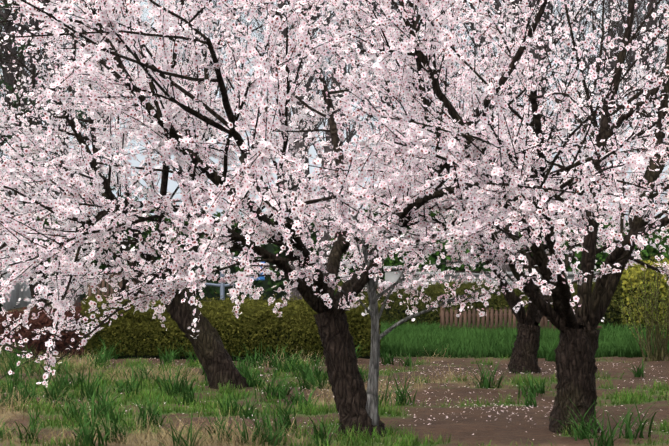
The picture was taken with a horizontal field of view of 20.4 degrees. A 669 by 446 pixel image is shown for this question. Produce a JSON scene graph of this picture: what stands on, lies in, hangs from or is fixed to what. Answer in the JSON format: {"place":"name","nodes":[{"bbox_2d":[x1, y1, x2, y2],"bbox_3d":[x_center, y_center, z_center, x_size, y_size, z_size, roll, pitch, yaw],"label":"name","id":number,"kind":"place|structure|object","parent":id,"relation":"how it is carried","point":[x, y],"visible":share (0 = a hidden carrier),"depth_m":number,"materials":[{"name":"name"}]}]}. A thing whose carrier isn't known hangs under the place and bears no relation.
{"place":"outdoors","nodes":[
{"label":"outdoors","id":0,"kind":"place"},
{"bbox_2d":[0,262,3,312],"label":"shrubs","id":1,"kind":"object","parent":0,"point":[1,295],"depth_m":30.45,"materials":[{"name":"plant"}]},
{"bbox_2d":[0,319,668,445],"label":"grass","id":2,"kind":"structure","parent":0,"point":[409,341],"depth_m":18.02,"materials":[{"name":"green plant"}]},
{"bbox_2d":[0,300,668,445],"bbox_3d":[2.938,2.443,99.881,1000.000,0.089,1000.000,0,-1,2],"label":"ground","id":3,"kind":"structure","parent":0,"point":[500,430],"depth_m":16.80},
{"bbox_2d":[0,0,39,115],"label":"tree","id":4,"kind":"object","parent":3,"relation":"on","point":[8,31],"visible":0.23,"depth_m":42.52,"materials":[{"name":"plant"}]},
{"bbox_2d":[0,298,85,359],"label":"hedge","id":5,"kind":"object","parent":3,"relation":"on","point":[42,317],"depth_m":23.93,"materials":[{"name":"plant"}]},
{"bbox_2d":[0,0,147,184],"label":"tree","id":6,"kind":"object","parent":3,"relation":"on","point":[8,75],"visible":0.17,"depth_m":47.06,"materials":[{"name":"plant"}]},
{"bbox_2d":[1,0,146,220],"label":"tree","id":7,"kind":"object","parent":3,"relation":"on","point":[39,122],"visible":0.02,"depth_m":64.08,"materials":[{"name":"plant"}]},
{"bbox_2d":[0,1,153,232],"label":"conifer","id":8,"kind":"object","parent":3,"relation":"on","point":[80,111],"depth_m":46.19,"materials":[{"name":"plant"}]},
{"bbox_2d":[0,0,153,306],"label":"tree","id":9,"kind":"object","parent":3,"relation":"on","point":[43,2],"visible":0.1,"depth_m":39.74,"materials":[{"name":"plant"}]},
{"bbox_2d":[0,0,184,309],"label":"cherry blossoms","id":10,"kind":"object","parent":3,"relation":"on","point":[31,287],"depth_m":27.31,"materials":[{"name":"pink plant"}]},
{"bbox_2d":[0,1,211,249],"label":"cherry blossoms","id":11,"kind":"object","parent":3,"relation":"on","point":[3,245],"depth_m":37.03,"materials":[{"name":"pink plant"}]},
{"bbox_2d":[88,263,157,300],"bbox_3d":[-3.358,1.234,30.101,1.300,1.160,0.106,0,-1,2],"label":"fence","id":12,"kind":"object","parent":3,"relation":"on","point":[107,287],"visible":0.06,"depth_m":30.07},
{"bbox_2d":[71,0,266,226],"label":"tree","id":13,"kind":"object","parent":3,"relation":"on","point":[219,95],"visible":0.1,"depth_m":54.80,"materials":[{"name":"plant"}]},
{"bbox_2d":[127,0,271,177],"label":"tree","id":14,"kind":"object","parent":3,"relation":"on","point":[187,61],"visible":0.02,"depth_m":73.45,"materials":[{"name":"plant"}]},
{"bbox_2d":[0,0,440,389],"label":"tree","id":15,"kind":"object","parent":3,"relation":"on","point":[96,116],"depth_m":18.96,"materials":[{"name":"pink plant"}]},
{"bbox_2d":[194,257,264,299],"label":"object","id":16,"kind":"object","parent":3,"relation":"on","point":[222,286],"visible":0.21,"depth_m":40.01,"materials":[{"name":"paint"}]},
{"bbox_2d":[80,289,380,361],"bbox_3d":[-1.327,1.334,24.379,3.892,0.896,1.421,0,-1,2],"label":"green hedge","id":17,"kind":"object","parent":3,"relation":"on","point":[219,315],"depth_m":23.83,"materials":[{"name":"green plant"}]},
{"bbox_2d":[0,344,519,445],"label":"dry grass","id":18,"kind":"structure","parent":3,"relation":"on","point":[214,436],"depth_m":15.55,"materials":[{"name":"plant"}]},
{"bbox_2d":[0,190,598,309],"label":"shed wall","id":19,"kind":"structure","parent":3,"relation":"on","point":[16,293],"depth_m":37.78,"materials":[{"name":"wood"}]},
{"bbox_2d":[229,0,389,299],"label":"tree","id":20,"kind":"object","parent":3,"relation":"on","point":[294,290],"visible":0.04,"depth_m":46.02,"materials":[{"name":"plant"}]},
{"bbox_2d":[224,0,397,206],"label":"tree","id":21,"kind":"object","parent":3,"relation":"on","point":[289,113],"visible":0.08,"depth_m":65.84,"materials":[{"name":"plant"}]},
{"bbox_2d":[0,0,668,437],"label":"tree","id":22,"kind":"object","parent":3,"relation":"on","point":[268,142],"depth_m":12.93,"materials":[{"name":"pink plant"}]},
{"bbox_2d":[1,358,667,445],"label":"fallen petals","id":23,"kind":"object","parent":3,"relation":"on","point":[446,397],"visible":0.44,"depth_m":17.91,"materials":[{"name":"pink plant"}]},
{"bbox_2d":[37,205,668,300],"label":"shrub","id":24,"kind":"object","parent":3,"relation":"on","point":[266,286],"depth_m":47.18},
{"bbox_2d":[238,0,532,276],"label":"tree","id":25,"kind":"object","parent":3,"relation":"on","point":[327,149],"visible":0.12,"depth_m":41.82,"materials":[{"name":"plant"}]},
{"bbox_2d":[321,1,468,198],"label":"tree","id":26,"kind":"object","parent":3,"relation":"on","point":[380,102],"visible":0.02,"depth_m":77.62,"materials":[{"name":"plant"}]},
{"bbox_2d":[137,0,668,434],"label":"tree","id":27,"kind":"object","parent":3,"relation":"on","point":[403,46],"depth_m":14.18,"materials":[{"name":"pink plant"}]},
{"bbox_2d":[327,1,486,212],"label":"tree","id":28,"kind":"object","parent":3,"relation":"on","point":[443,66],"depth_m":57.51,"materials":[{"name":"plant"}]},
{"bbox_2d":[288,116,541,425],"bbox_3d":[0.781,0.436,14.534,1.704,2.630,2.750,0,-1,17],"label":"sapling","id":29,"kind":"object","parent":3,"relation":"on","point":[466,261],"depth_m":14.49,"materials":[{"name":"pink plant"}]},
{"bbox_2d":[234,0,668,373],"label":"tree","id":30,"kind":"object","parent":3,"relation":"on","point":[566,130],"depth_m":21.08,"materials":[{"name":"pink plant"}]},
{"bbox_2d":[335,277,621,328],"bbox_3d":[3.585,1.408,32.741,7.141,0.900,1.603,0,-1,2],"label":"hedge","id":31,"kind":"object","parent":3,"relation":"on","point":[432,291],"depth_m":32.19,"materials":[{"name":"green plant"}]},
{"bbox_2d":[323,0,650,271],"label":"tree","id":32,"kind":"object","parent":3,"relation":"on","point":[504,266],"visible":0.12,"depth_m":39.94,"materials":[{"name":"plant"}]},
{"bbox_2d":[329,229,668,294],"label":"shrubs","id":33,"kind":"object","parent":3,"relation":"on","point":[578,255],"depth_m":40.96,"materials":[{"name":"plant"}]},
{"bbox_2d":[337,40,668,276],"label":"cherry blossoms","id":34,"kind":"object","parent":3,"relation":"on","point":[554,150],"depth_m":35.81,"materials":[{"name":"pink plant"}]},
{"bbox_2d":[439,305,601,331],"bbox_3d":[2.987,1.547,29.835,2.600,0.530,0.109,0,-1,2],"label":"fence","id":35,"kind":"object","parent":3,"relation":"on","point":[496,315],"visible":0.33,"depth_m":29.81,"materials":[{"name":"brown wood"}]},
{"bbox_2d":[454,0,642,190],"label":"tree","id":36,"kind":"object","parent":3,"relation":"on","point":[533,51],"visible":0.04,"depth_m":67.64,"materials":[{"name":"plant"}]},
{"bbox_2d":[446,0,668,215],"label":"tree","id":37,"kind":"object","parent":3,"relation":"on","point":[629,61],"visible":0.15,"depth_m":47.64,"materials":[{"name":"plant"}]},
{"bbox_2d":[525,0,668,236],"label":"cherry blossoms","id":38,"kind":"object","parent":3,"relation":"on","point":[663,234],"depth_m":25.20,"materials":[{"name":"pink plant"}]},
{"bbox_2d":[546,0,665,220],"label":"tree","id":39,"kind":"object","parent":3,"relation":"on","point":[612,59],"visible":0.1,"depth_m":79.41,"materials":[{"name":"plant"}]},
{"bbox_2d":[548,0,668,215],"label":"tree","id":40,"kind":"object","parent":3,"relation":"on","point":[652,20],"visible":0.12,"depth_m":53.40,"materials":[{"name":"plant"}]},
{"bbox_2d":[559,0,668,142],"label":"tree","id":41,"kind":"object","parent":3,"relation":"on","point":[644,59],"visible":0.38,"depth_m":42.53,"materials":[{"name":"plant"}]},
{"bbox_2d":[614,243,668,361],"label":"shrub","id":42,"kind":"object","parent":3,"relation":"on","point":[659,354],"visible":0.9,"depth_m":23.57,"materials":[{"name":"green plant"}]},
{"bbox_2d":[618,255,668,328],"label":"yellow hedge","id":43,"kind":"object","parent":3,"relation":"on","point":[625,278],"depth_m":31.59,"materials":[{"name":"yellow plant"}]},
{"bbox_2d":[0,0,668,221],"label":"sky","id":44,"kind":"structure","parent":0,"point":[172,185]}
]}

